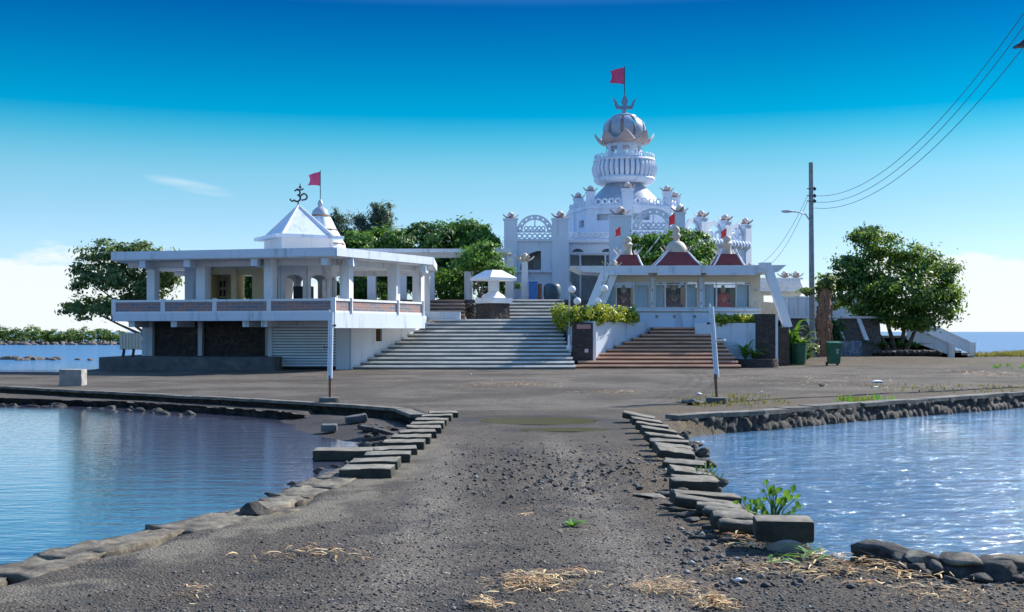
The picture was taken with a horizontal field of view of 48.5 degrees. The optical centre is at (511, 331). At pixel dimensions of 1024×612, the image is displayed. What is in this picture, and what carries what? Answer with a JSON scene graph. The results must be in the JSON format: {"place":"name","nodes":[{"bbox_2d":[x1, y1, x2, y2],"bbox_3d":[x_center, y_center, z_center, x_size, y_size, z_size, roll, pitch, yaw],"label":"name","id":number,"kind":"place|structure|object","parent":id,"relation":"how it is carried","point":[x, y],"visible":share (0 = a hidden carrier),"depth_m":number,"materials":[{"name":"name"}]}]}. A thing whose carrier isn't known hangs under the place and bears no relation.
{"place":"outdoors","nodes":[
{"label":"outdoors","id":0,"kind":"place"},
{"bbox_2d":[0,341,114,344],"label":"mangrove bank","id":1,"kind":"structure","parent":0,"point":[38,342],"depth_m":182.00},
{"bbox_2d":[0,324,128,342],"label":"mangrove wood","id":2,"kind":"object","parent":1,"relation":"on","point":[19,335],"visible":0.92,"depth_m":184.23,"materials":[{"name":"green plant"}]},
{"bbox_2d":[120,333,141,356],"bbox_3d":[-17.688,0.633,52.805,1.015,1.106,0.110,0,0,0],"label":"sign board","id":3,"kind":"object","parent":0,"point":[131,341],"visible":1,"depth_m":52.75,"materials":[{"name":"beige paint"}]},
{"bbox_2d":[0,403,357,563],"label":"pond water","id":4,"kind":"structure","parent":0,"point":[70,475],"depth_m":17.49,"materials":[{"name":"liquid"}]},
{"bbox_2d":[0,403,195,415],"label":"shore stones","id":5,"kind":"object","parent":4,"relation":"in","point":[161,411],"visible":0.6,"depth_m":29.75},
{"bbox_2d":[312,447,372,460],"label":"concrete slab","id":6,"kind":"structure","parent":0,"point":[335,453],"depth_m":18.36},
{"bbox_2d":[0,355,1023,611],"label":"ground","id":7,"kind":"structure","parent":0,"point":[566,395],"depth_m":11.29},
{"bbox_2d":[59,369,86,385],"bbox_3d":[-14.560,1.530,37.742,0.734,0.554,0.614,0,0,-4],"label":"concrete cube","id":8,"kind":"object","parent":7,"relation":"on","point":[72,377],"visible":1,"depth_m":37.45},
{"bbox_2d":[54,238,184,332],"bbox_3d":[-21.502,-1.632,63.084,7.723,7.287,4.504,0,0,0],"label":"loose tree","id":9,"kind":"object","parent":7,"relation":"on","point":[117,276],"visible":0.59,"depth_m":62.48,"materials":[{"name":"green plant"}]},
{"bbox_2d":[0,398,305,417],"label":"rubble ledge","id":10,"kind":"object","parent":7,"relation":"on","point":[268,413],"visible":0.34,"depth_m":30.60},
{"bbox_2d":[0,468,357,586],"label":"shore edging","id":11,"kind":"object","parent":7,"relation":"on","point":[305,492],"visible":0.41,"depth_m":10.04,"materials":[{"name":"stone"}]},
{"bbox_2d":[0,386,423,422],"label":"stone seawall","id":12,"kind":"object","parent":7,"relation":"on","point":[409,415],"visible":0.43,"depth_m":29.90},
{"bbox_2d":[239,500,270,515],"bbox_3d":[-2.531,1.798,11.205,0.333,0.274,0.264,0,0,0],"label":"shore rock","id":13,"kind":"object","parent":7,"relation":"on","point":[256,508],"visible":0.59,"depth_m":11.11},
{"bbox_2d":[99,247,436,370],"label":"pavilion","id":14,"kind":"structure","parent":7,"relation":"on","point":[214,320],"depth_m":53.45,"materials":[{"name":"white paint"}]},
{"bbox_2d":[254,184,343,298],"bbox_3d":[-10.441,-4.066,56.017,3.422,6.493,3.846,0,0,-31],"label":"rooftop shrine","id":15,"kind":"object","parent":14,"relation":"on","point":[298,226],"visible":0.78,"depth_m":55.22,"materials":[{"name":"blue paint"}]},
{"bbox_2d":[311,170,345,247],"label":"spire","id":16,"kind":"structure","parent":15,"relation":"on","point":[321,215],"depth_m":59.09,"materials":[{"name":"white paint"}]},
{"bbox_2d":[226,542,371,564],"bbox_3d":[-1.664,1.742,9.020,1.061,0.083,0.853,0,0,-31],"label":"straw","id":17,"kind":"object","parent":7,"relation":"on","point":[334,549],"visible":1,"depth_m":9.04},
{"bbox_2d":[319,309,340,402],"bbox_3d":[-4.566,0.640,28.537,0.560,2.379,0.560,0,0,0],"label":"gate post","id":18,"kind":"object","parent":7,"relation":"on","point":[329,399],"visible":0.91,"depth_m":28.50,"materials":[{"name":"metal"}]},
{"bbox_2d":[345,413,367,424],"bbox_3d":[-3.382,1.900,24.699,0.471,0.174,0.309,-8,4,-14],"label":"beach block","id":19,"kind":"object","parent":7,"relation":"on","point":[357,418],"depth_m":24.57,"materials":[{"name":"concrete"}]},
{"bbox_2d":[339,464,394,477],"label":"concrete block","id":20,"kind":"structure","parent":7,"relation":"on","point":[369,470],"depth_m":13.95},
{"bbox_2d":[349,456,400,469],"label":"concrete block","id":21,"kind":"structure","parent":7,"relation":"on","point":[396,461],"depth_m":14.83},
{"bbox_2d":[357,424,399,446],"bbox_3d":[-2.474,1.983,21.573,0.912,0.404,3.932,0,0,-8],"label":"rubble pile","id":22,"kind":"object","parent":7,"relation":"on","point":[388,432],"visible":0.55,"depth_m":21.08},
{"bbox_2d":[364,450,410,462],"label":"concrete block","id":23,"kind":"structure","parent":7,"relation":"on","point":[405,456],"depth_m":15.58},
{"bbox_2d":[373,445,417,454],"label":"concrete block","id":24,"kind":"structure","parent":7,"relation":"on","point":[413,448],"depth_m":16.49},
{"bbox_2d":[383,439,425,449],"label":"concrete block","id":25,"kind":"structure","parent":7,"relation":"on","point":[419,444],"depth_m":17.32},
{"bbox_2d":[391,434,431,443],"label":"concrete block","id":26,"kind":"structure","parent":7,"relation":"on","point":[427,437],"depth_m":18.23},
{"bbox_2d":[398,429,436,437],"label":"concrete block","id":27,"kind":"structure","parent":7,"relation":"on","point":[420,431],"depth_m":19.13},
{"bbox_2d":[335,319,575,369],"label":"grand staircase","id":28,"kind":"structure","parent":7,"relation":"on","point":[485,344],"depth_m":55.64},
{"bbox_2d":[424,312,459,319],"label":"wall","id":29,"kind":"structure","parent":28,"relation":"on","point":[442,315],"depth_m":60.30,"materials":[{"name":"blue paint"}]},
{"bbox_2d":[566,282,580,351],"bbox_3d":[3.023,-0.700,56.000,0.743,3.465,0.370,0,0,0],"label":"globe lamp","id":30,"kind":"object","parent":28,"relation":"on","point":[577,300],"visible":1,"depth_m":55.92,"materials":[{"name":"metal"}]},
{"bbox_2d":[480,417,598,424],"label":"puddle","id":31,"kind":"object","parent":7,"relation":"on","point":[539,420],"visible":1,"depth_m":23.08,"materials":[{"name":"liquid"}]},
{"bbox_2d":[478,568,607,599],"bbox_3d":[0.174,1.743,7.997,0.979,0.102,0.827,0,0,36],"label":"straw","id":32,"kind":"object","parent":7,"relation":"on","point":[539,579],"visible":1,"depth_m":8.02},
{"bbox_2d":[427,436,679,524],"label":"clods","id":33,"kind":"object","parent":7,"relation":"on","point":[545,476],"visible":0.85,"depth_m":14.14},
{"bbox_2d":[518,428,606,431],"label":"puddle","id":34,"kind":"object","parent":7,"relation":"on","point":[563,429],"visible":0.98,"depth_m":20.97,"materials":[{"name":"liquid"}]},
{"bbox_2d":[385,300,778,326],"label":"terrace","id":35,"kind":"structure","parent":7,"relation":"on","point":[768,307],"depth_m":66.00,"materials":[{"name":"concrete"}]},
{"bbox_2d":[330,206,361,235],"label":"feathery tree","id":36,"kind":"object","parent":35,"relation":"on","point":[337,219],"visible":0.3,"depth_m":91.51,"materials":[{"name":"green plant"}]},
{"bbox_2d":[337,227,380,299],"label":"rounded tree","id":37,"kind":"object","parent":35,"relation":"on","point":[352,240],"visible":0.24,"depth_m":72.05,"materials":[{"name":"green plant"}]},
{"bbox_2d":[350,209,377,242],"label":"feathery tree","id":38,"kind":"object","parent":35,"relation":"on","point":[364,223],"visible":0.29,"depth_m":91.45,"materials":[{"name":"green plant"}]},
{"bbox_2d":[353,276,387,299],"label":"bush","id":39,"kind":"object","parent":35,"relation":"on","point":[381,281],"visible":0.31,"depth_m":69.66,"materials":[{"name":"green plant"}]},
{"bbox_2d":[365,200,397,298],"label":"feathery tree","id":40,"kind":"object","parent":35,"relation":"on","point":[381,213],"visible":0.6,"depth_m":91.60,"materials":[{"name":"green plant"}]},
{"bbox_2d":[355,222,422,297],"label":"rounded tree","id":41,"kind":"object","parent":35,"relation":"on","point":[391,240],"visible":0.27,"depth_m":73.07,"materials":[{"name":"green plant"}]},
{"bbox_2d":[391,219,463,295],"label":"rounded tree","id":42,"kind":"object","parent":35,"relation":"on","point":[430,235],"visible":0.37,"depth_m":73.89,"materials":[{"name":"green plant"}]},
{"bbox_2d":[358,249,513,299],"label":"pergola","id":43,"kind":"object","parent":35,"relation":"on","point":[441,253],"visible":0.38,"depth_m":65.70,"materials":[{"name":"white paint"}]},
{"bbox_2d":[435,265,479,299],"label":"bush","id":44,"kind":"object","parent":35,"relation":"on","point":[451,287],"visible":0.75,"depth_m":67.98,"materials":[{"name":"green plant"}]},
{"bbox_2d":[436,212,503,299],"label":"rounded tree","id":45,"kind":"object","parent":35,"relation":"on","point":[469,233],"visible":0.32,"depth_m":74.79,"materials":[{"name":"green plant"}]},
{"bbox_2d":[473,247,521,297],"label":"bush","id":46,"kind":"object","parent":35,"relation":"on","point":[501,287],"visible":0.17,"depth_m":69.30,"materials":[{"name":"green plant"}]},
{"bbox_2d":[543,283,560,298],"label":"water tank","id":47,"kind":"object","parent":35,"relation":"on","point":[552,290],"visible":0.91,"depth_m":66.58,"materials":[{"name":"teal plastic"}]},
{"bbox_2d":[503,66,752,299],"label":"temple","id":48,"kind":"structure","parent":35,"relation":"on","point":[624,198],"depth_m":76.60,"materials":[{"name":"paint"}]},
{"bbox_2d":[602,227,717,287],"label":"round tree","id":49,"kind":"object","parent":35,"relation":"on","point":[703,254],"visible":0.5,"depth_m":66.30,"materials":[{"name":"green plant"}]},
{"bbox_2d":[562,321,650,363],"bbox_3d":[4.930,0.705,57.935,4.817,2.391,4.430,0,0,0],"label":"planter","id":50,"kind":"object","parent":7,"relation":"on","point":[591,340],"visible":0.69,"depth_m":56.42,"materials":[{"name":"white paint"}]},
{"bbox_2d":[549,302,639,333],"bbox_3d":[4.516,-0.707,57.441,5.029,1.694,3.345,0,0,-14],"label":"croton hedge","id":51,"kind":"object","parent":50,"relation":"on","point":[600,313],"visible":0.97,"depth_m":56.76,"materials":[{"name":"green plant"}]},
{"bbox_2d":[574,327,740,368],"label":"brown staircase","id":52,"kind":"structure","parent":7,"relation":"on","point":[671,348],"depth_m":56.34,"materials":[{"name":"tile"}]},
{"bbox_2d":[639,425,677,434],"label":"concrete slab","id":53,"kind":"structure","parent":7,"relation":"on","point":[643,428],"depth_m":18.98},
{"bbox_2d":[600,572,723,599],"bbox_3d":[1.052,1.745,7.929,0.888,0.102,0.766,0,0,0],"label":"straw","id":54,"kind":"object","parent":7,"relation":"on","point":[667,584],"visible":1,"depth_m":7.91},
{"bbox_2d":[643,432,684,442],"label":"concrete slab","id":55,"kind":"structure","parent":7,"relation":"on","point":[647,436],"depth_m":17.96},
{"bbox_2d":[649,438,688,448],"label":"concrete slab","id":56,"kind":"structure","parent":7,"relation":"on","point":[671,441],"depth_m":17.15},
{"bbox_2d":[655,445,694,459],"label":"concrete slab","id":57,"kind":"structure","parent":7,"relation":"on","point":[661,451],"depth_m":15.67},
{"bbox_2d":[568,226,791,365],"bbox_3d":[8.894,-1.957,61.612,11.594,7.514,4.776,0,0,0],"label":"niche shrine","id":58,"kind":"object","parent":7,"relation":"on","point":[676,261],"visible":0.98,"depth_m":60.81,"materials":[{"name":"beige paint"}]},
{"bbox_2d":[614,285,631,306],"bbox_3d":[6.053,-1.900,61.750,1.038,1.360,0.883,0,0,0],"label":"seated statue","id":59,"kind":"object","parent":58,"relation":"on","point":[623,295],"visible":0.9,"depth_m":61.58,"materials":[{"name":"paint"}]},
{"bbox_2d":[605,282,649,307],"bbox_3d":[6.159,-1.958,61.165,2.477,1.414,0.430,0,0,0],"label":"window","id":60,"kind":"structure","parent":58,"relation":"in","point":[640,291],"depth_m":61.35,"materials":[{"name":"glass"}]},
{"bbox_2d":[666,285,682,306],"bbox_3d":[8.775,-1.900,61.750,1.038,1.360,0.883,0,0,0],"label":"seated statue","id":61,"kind":"object","parent":58,"relation":"on","point":[673,296],"visible":0.91,"depth_m":61.59,"materials":[{"name":"paint"}]},
{"bbox_2d":[655,282,697,307],"bbox_3d":[8.810,-1.958,61.165,2.336,1.414,0.430,0,0,0],"label":"window","id":62,"kind":"structure","parent":58,"relation":"in","point":[690,289],"depth_m":61.35,"materials":[{"name":"glass"}]},
{"bbox_2d":[714,285,731,306],"bbox_3d":[11.449,-1.900,61.750,1.038,1.360,0.883,0,0,0],"label":"seated statue","id":63,"kind":"object","parent":58,"relation":"on","point":[723,296],"visible":0.91,"depth_m":61.59,"materials":[{"name":"paint"}]},
{"bbox_2d":[704,282,749,307],"bbox_3d":[11.508,-1.958,61.165,2.524,1.414,0.430,0,0,0],"label":"window","id":64,"kind":"structure","parent":58,"relation":"in","point":[740,289],"depth_m":61.35,"materials":[{"name":"glass"}]},
{"bbox_2d":[662,457,706,468],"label":"concrete slab","id":65,"kind":"structure","parent":7,"relation":"on","point":[666,462],"depth_m":14.89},
{"bbox_2d":[666,464,712,475],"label":"concrete slab","id":66,"kind":"structure","parent":7,"relation":"on","point":[678,470],"depth_m":14.14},
{"bbox_2d":[635,486,747,544],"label":"flat stones","id":67,"kind":"object","parent":7,"relation":"on","point":[690,515],"visible":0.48,"depth_m":10.87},
{"bbox_2d":[669,477,718,491],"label":"concrete slab","id":68,"kind":"structure","parent":7,"relation":"on","point":[703,484],"depth_m":12.86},
{"bbox_2d":[669,489,741,503],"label":"concrete slab","id":69,"kind":"structure","parent":7,"relation":"on","point":[733,497],"depth_m":11.68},
{"bbox_2d":[673,493,739,508],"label":"concrete slab","id":70,"kind":"structure","parent":7,"relation":"on","point":[684,501],"depth_m":11.17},
{"bbox_2d":[677,588,747,609],"bbox_3d":[1.321,1.747,7.497,0.434,0.093,0.527,0,0,0],"label":"straw","id":71,"kind":"object","parent":7,"relation":"on","point":[712,597],"visible":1,"depth_m":7.45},
{"bbox_2d":[706,303,727,403],"bbox_3d":[5.137,0.563,28.537,0.560,2.534,0.560,0,0,0],"label":"gate post","id":72,"kind":"object","parent":7,"relation":"on","point":[716,398],"visible":0.95,"depth_m":28.50,"materials":[{"name":"metal"}]},
{"bbox_2d":[696,501,740,514],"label":"concrete slab","id":73,"kind":"structure","parent":7,"relation":"on","point":[700,505],"depth_m":10.84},
{"bbox_2d":[695,323,754,358],"bbox_3d":[11.273,0.736,58.800,3.576,2.328,2.600,0,0,0],"label":"planter","id":74,"kind":"object","parent":7,"relation":"on","point":[742,334],"visible":0.36,"depth_m":58.07,"materials":[{"name":"blue paint"}]},
{"bbox_2d":[714,312,754,326],"bbox_3d":[11.556,-0.580,58.385,2.689,0.841,1.576,0,0,21],"label":"croton hedge","id":75,"kind":"object","parent":74,"relation":"in","point":[721,320],"visible":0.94,"depth_m":58.12,"materials":[{"name":"green plant"}]},
{"bbox_2d":[702,505,747,517],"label":"concrete slab","id":76,"kind":"structure","parent":7,"relation":"on","point":[707,510],"depth_m":10.55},
{"bbox_2d":[710,510,753,529],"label":"concrete slab","id":77,"kind":"structure","parent":7,"relation":"on","point":[716,516],"depth_m":10.10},
{"bbox_2d":[717,518,752,533],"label":"concrete slab","id":78,"kind":"structure","parent":7,"relation":"on","point":[733,525],"depth_m":9.83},
{"bbox_2d":[678,430,812,551],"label":"shore boulders","id":79,"kind":"object","parent":7,"relation":"on","point":[702,454],"visible":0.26,"depth_m":18.33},
{"bbox_2d":[734,314,777,367],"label":"stone pillar","id":80,"kind":"structure","parent":7,"relation":"on","point":[766,328],"depth_m":57.20,"materials":[{"name":"black stone"}]},
{"bbox_2d":[729,339,768,358],"bbox_3d":[11.706,0.929,56.812,2.025,1.060,1.865,0,0,33],"label":"plant","id":81,"kind":"object","parent":80,"relation":"in","point":[745,353],"visible":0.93,"depth_m":56.73,"materials":[{"name":"green plant"}]},
{"bbox_2d":[692,561,837,575],"bbox_3d":[1.933,1.734,8.504,1.233,0.106,0.595,0,0,0],"label":"straw","id":82,"kind":"object","parent":7,"relation":"on","point":[754,568],"visible":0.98,"depth_m":8.47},
{"bbox_2d":[760,271,803,301],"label":"side building","id":83,"kind":"structure","parent":7,"relation":"on","point":[789,286],"depth_m":85.47,"materials":[{"name":"beige paint"}]},
{"bbox_2d":[753,515,814,552],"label":"kerb block","id":84,"kind":"structure","parent":7,"relation":"on","point":[774,532],"depth_m":9.25,"materials":[{"name":"concrete"}]},
{"bbox_2d":[781,162,815,355],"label":"utility pole","id":85,"kind":"object","parent":7,"relation":"on","point":[812,201],"visible":1,"depth_m":67.87,"materials":[{"name":"grey wood"}]},
{"bbox_2d":[766,543,830,562],"bbox_3d":[2.294,1.752,9.006,0.506,0.110,0.769,0,0,21],"label":"green debris","id":86,"kind":"object","parent":7,"relation":"on","point":[806,550],"visible":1,"depth_m":8.93,"materials":[{"name":"green plant"}]},
{"bbox_2d":[791,343,807,364],"bbox_3d":[15.391,1.210,61.000,0.880,1.140,0.880,0,0,0],"label":"round bin","id":87,"kind":"object","parent":7,"relation":"on","point":[799,352],"visible":0.99,"depth_m":60.67,"materials":[{"name":"green plastic"}]},
{"bbox_2d":[789,319,816,351],"bbox_3d":[15.200,0.447,61.420,2.686,2.237,2.220,0,0,0],"label":"broad leaf plant","id":88,"kind":"object","parent":7,"relation":"on","point":[793,336],"visible":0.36,"depth_m":61.08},
{"bbox_2d":[795,271,837,356],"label":"dead palm","id":89,"kind":"object","parent":7,"relation":"on","point":[824,287],"visible":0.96,"depth_m":66.24,"materials":[{"name":"brown plant"}]},
{"bbox_2d":[773,296,871,319],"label":"boundary wall","id":90,"kind":"structure","parent":7,"relation":"on","point":[797,305],"depth_m":84.00,"materials":[{"name":"blue paint"}]},
{"bbox_2d":[825,341,842,364],"bbox_3d":[16.905,1.163,59.805,0.720,1.268,0.870,0,0,0],"label":"wheeled bin","id":91,"kind":"object","parent":7,"relation":"on","point":[833,351],"visible":1,"depth_m":59.47,"materials":[{"name":"green plastic"}]},
{"bbox_2d":[807,341,861,355],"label":"stone wall","id":92,"kind":"structure","parent":7,"relation":"on","point":[851,348],"depth_m":68.50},
{"bbox_2d":[789,316,881,354],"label":"buttressed wall","id":93,"kind":"structure","parent":7,"relation":"on","point":[865,331],"depth_m":71.85,"materials":[{"name":"white paint"}]},
{"bbox_2d":[830,315,848,340],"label":"shrub","id":94,"kind":"object","parent":7,"relation":"on","point":[838,327],"visible":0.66,"depth_m":70.61,"materials":[{"name":"green plant"}]},
{"bbox_2d":[664,527,1023,590],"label":"shore shingle","id":95,"kind":"object","parent":7,"relation":"on","point":[692,560],"visible":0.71,"depth_m":8.60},
{"bbox_2d":[665,391,1023,434],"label":"stone seawall","id":96,"kind":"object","parent":7,"relation":"on","point":[750,420],"visible":0.56,"depth_m":26.40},
{"bbox_2d":[670,383,1022,406],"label":"bank weeds","id":97,"kind":"object","parent":7,"relation":"on","point":[743,398],"visible":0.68,"depth_m":30.09,"materials":[{"name":"green plant"}]},
{"bbox_2d":[744,547,973,584],"bbox_3d":[2.827,1.958,8.745,1.981,0.501,1.618,0,0,-25],"label":"straw","id":98,"kind":"object","parent":7,"relation":"on","point":[884,562],"visible":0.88,"depth_m":8.44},
{"bbox_2d":[814,221,971,349],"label":"broadleaf tree","id":99,"kind":"object","parent":7,"relation":"on","point":[878,292],"visible":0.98,"depth_m":71.95,"materials":[{"name":"green plant"}]},
{"bbox_2d":[872,349,941,356],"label":"tree planter","id":100,"kind":"object","parent":7,"relation":"on","point":[925,352],"visible":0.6,"depth_m":67.40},
{"bbox_2d":[833,363,1023,401],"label":"green weeds","id":101,"kind":"object","parent":7,"relation":"on","point":[877,397],"visible":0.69,"depth_m":29.04,"materials":[{"name":"green plant"}]},
{"bbox_2d":[882,325,975,357],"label":"seaside staircase","id":102,"kind":"structure","parent":7,"relation":"on","point":[945,342],"depth_m":78.10,"materials":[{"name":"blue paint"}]},
{"bbox_2d":[850,539,1023,582],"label":"broken shore edge","id":103,"kind":"object","parent":7,"relation":"on","point":[990,568],"visible":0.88,"depth_m":8.40,"materials":[{"name":"stone"}]},
{"bbox_2d":[862,581,1017,604],"bbox_3d":[2.916,1.745,7.688,1.071,0.086,0.843,0,0,19],"label":"straw","id":104,"kind":"object","parent":7,"relation":"on","point":[927,593],"visible":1,"depth_m":7.67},
{"bbox_2d":[0,332,1023,559],"bbox_3d":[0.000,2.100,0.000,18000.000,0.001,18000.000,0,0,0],"label":"sea","id":105,"kind":"structure","parent":0,"point":[939,484],"depth_m":17.18,"materials":[{"name":"liquid"}]},
{"bbox_2d":[0,356,93,360],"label":"reef rocks","id":106,"kind":"object","parent":105,"relation":"in","point":[17,358],"visible":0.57,"depth_m":83.84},
{"bbox_2d":[0,340,119,344],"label":"breakwater","id":107,"kind":"object","parent":105,"relation":"in","point":[93,342],"visible":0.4,"depth_m":176.87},
{"bbox_2d":[0,0,1023,331],"label":"sky","id":108,"kind":"structure","parent":0,"point":[178,124],"materials":[{"name":"blue"}]},
{"bbox_2d":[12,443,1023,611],"bbox_3d":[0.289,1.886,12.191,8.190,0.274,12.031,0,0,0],"label":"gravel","id":109,"kind":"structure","parent":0,"point":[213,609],"depth_m":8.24,"materials":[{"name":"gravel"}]},
{"bbox_2d":[515,253,533,298],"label":"lotus column","id":110,"kind":"structure","parent":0,"point":[524,259],"depth_m":65.82,"materials":[{"name":"white paint"}]},
{"bbox_2d":[746,479,800,514],"bbox_3d":[2.506,1.730,10.861,0.568,0.648,0.310,0,0,0],"label":"waterside plant","id":111,"kind":"object","parent":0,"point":[783,499],"visible":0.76,"depth_m":10.88,"materials":[{"name":"green plant"}]},
{"bbox_2d":[968,349,1023,356],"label":"shore grass","id":112,"kind":"structure","parent":0,"point":[1011,353],"depth_m":81.05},
{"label":"landing","id":113,"kind":"structure","parent":0,"visible":0},
{"bbox_2d":[430,300,465,318],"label":"side staircase","id":114,"kind":"structure","parent":113,"relation":"on","point":[447,306],"depth_m":63.28,"materials":[{"name":"tile"}]},
{"bbox_2d":[446,240,516,297],"bbox_3d":[-1.711,-2.825,63.920,3.970,4.811,3.101,0,0,0],"label":"tree","id":115,"kind":"object","parent":113,"relation":"on","point":[478,254],"visible":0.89,"depth_m":63.41,"materials":[{"name":"green plant"}]},
{"bbox_2d":[470,270,516,318],"bbox_3d":[-0.977,-1.940,60.500,1.768,2.620,1.768,0,0,-38],"label":"kiosk","id":116,"kind":"object","parent":113,"relation":"on","point":[493,302],"visible":0.95,"depth_m":60.12,"materials":[{"name":"white paint"}]},
{"bbox_2d":[510,299,563,318],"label":"staircase","id":117,"kind":"structure","parent":113,"relation":"on","point":[529,308],"depth_m":62.95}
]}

